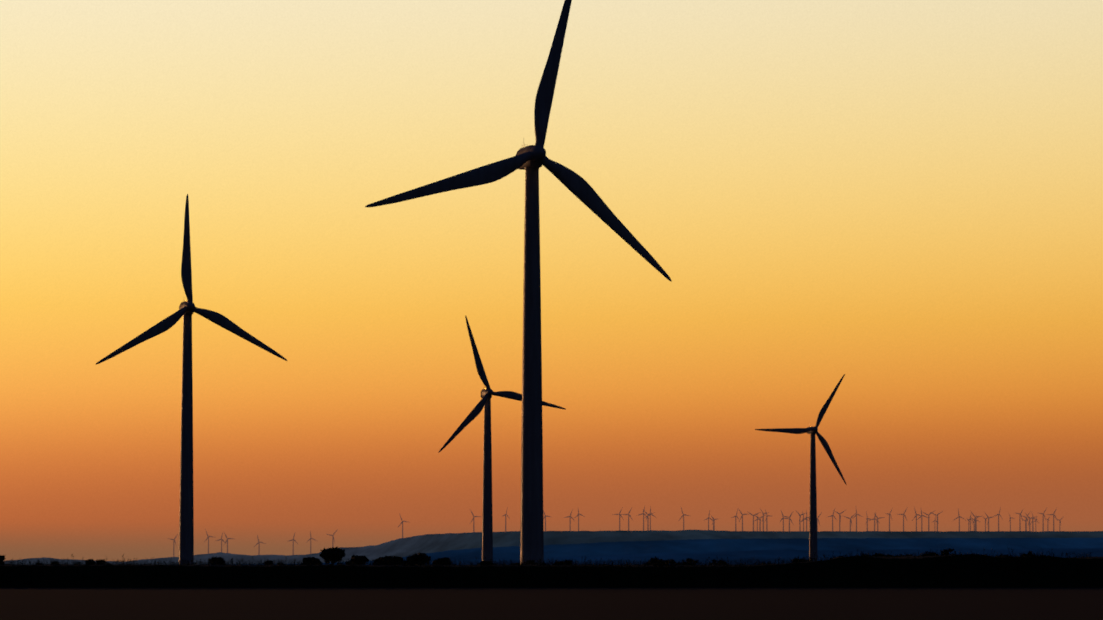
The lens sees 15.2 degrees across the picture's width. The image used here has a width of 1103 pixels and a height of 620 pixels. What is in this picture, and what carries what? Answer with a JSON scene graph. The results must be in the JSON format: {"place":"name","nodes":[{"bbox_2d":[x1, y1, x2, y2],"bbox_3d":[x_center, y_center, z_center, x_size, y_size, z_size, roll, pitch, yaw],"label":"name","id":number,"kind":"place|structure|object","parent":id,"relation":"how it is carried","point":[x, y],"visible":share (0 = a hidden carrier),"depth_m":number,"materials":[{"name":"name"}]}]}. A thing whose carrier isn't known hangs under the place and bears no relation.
{"place":"outdoors","nodes":[
{"label":"outdoors","id":0,"kind":"place"},
{"bbox_2d":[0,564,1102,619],"bbox_3d":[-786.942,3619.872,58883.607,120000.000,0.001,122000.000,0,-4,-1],"label":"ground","id":1,"kind":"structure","parent":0,"point":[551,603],"depth_m":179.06,"materials":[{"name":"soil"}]},
{"bbox_2d":[96,194,286,564],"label":"turbine","id":2,"kind":"object","parent":1,"relation":"on","point":[187,309],"visible":0.94,"depth_m":1516.92,"materials":[{"name":"paint"}]},
{"bbox_2d":[438,315,565,562],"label":"turbine","id":3,"kind":"object","parent":1,"relation":"on","point":[487,517],"visible":0.92,"depth_m":2171.14,"materials":[{"name":"paint"}]},
{"bbox_2d":[365,0,671,564],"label":"turbine","id":4,"kind":"object","parent":1,"relation":"on","point":[530,160],"visible":0.98,"depth_m":915.41,"materials":[{"name":"paint"}]},
{"bbox_2d":[0,547,1043,564],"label":"field trees","id":5,"kind":"object","parent":1,"relation":"on","point":[334,554],"visible":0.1,"depth_m":1266.81,"materials":[{"name":"black plant"}]},
{"bbox_2d":[755,374,846,560],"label":"turbine","id":6,"kind":"object","parent":1,"relation":"on","point":[812,431],"visible":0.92,"depth_m":2794.34,"materials":[{"name":"paint"}]},
{"bbox_2d":[0,546,1102,587],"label":"field","id":7,"kind":"structure","parent":0,"point":[945,569],"depth_m":299.53,"materials":[{"name":"black plant"}]},
{"bbox_2d":[0,0,1102,561],"label":"sky","id":8,"kind":"structure","parent":0,"point":[902,199],"materials":[{"name":"orange"}]},
{"bbox_2d":[5,530,1102,563],"bbox_3d":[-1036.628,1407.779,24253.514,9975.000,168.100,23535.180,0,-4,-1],"label":"plateau hills","id":9,"kind":"structure","parent":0,"point":[412,545],"depth_m":17919.49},
{"bbox_2d":[168,506,1061,556],"bbox_3d":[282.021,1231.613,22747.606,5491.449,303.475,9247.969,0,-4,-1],"label":"distant wind turbines","id":10,"kind":"object","parent":9,"relation":"on","point":[806,519],"visible":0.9,"depth_m":19678.79,"materials":[{"name":"paint"}]},
{"bbox_2d":[204,537,1102,564],"bbox_3d":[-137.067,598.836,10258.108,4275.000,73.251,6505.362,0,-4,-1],"label":"hills","id":11,"kind":"structure","parent":0,"point":[636,547],"depth_m":10061.57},
{"bbox_2d":[453,548,1102,564],"bbox_3d":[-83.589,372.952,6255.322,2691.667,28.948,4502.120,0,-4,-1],"label":"hills","id":12,"kind":"structure","parent":0,"point":[773,556],"depth_m":6157.99,"materials":[{"name":"black"}]}
]}

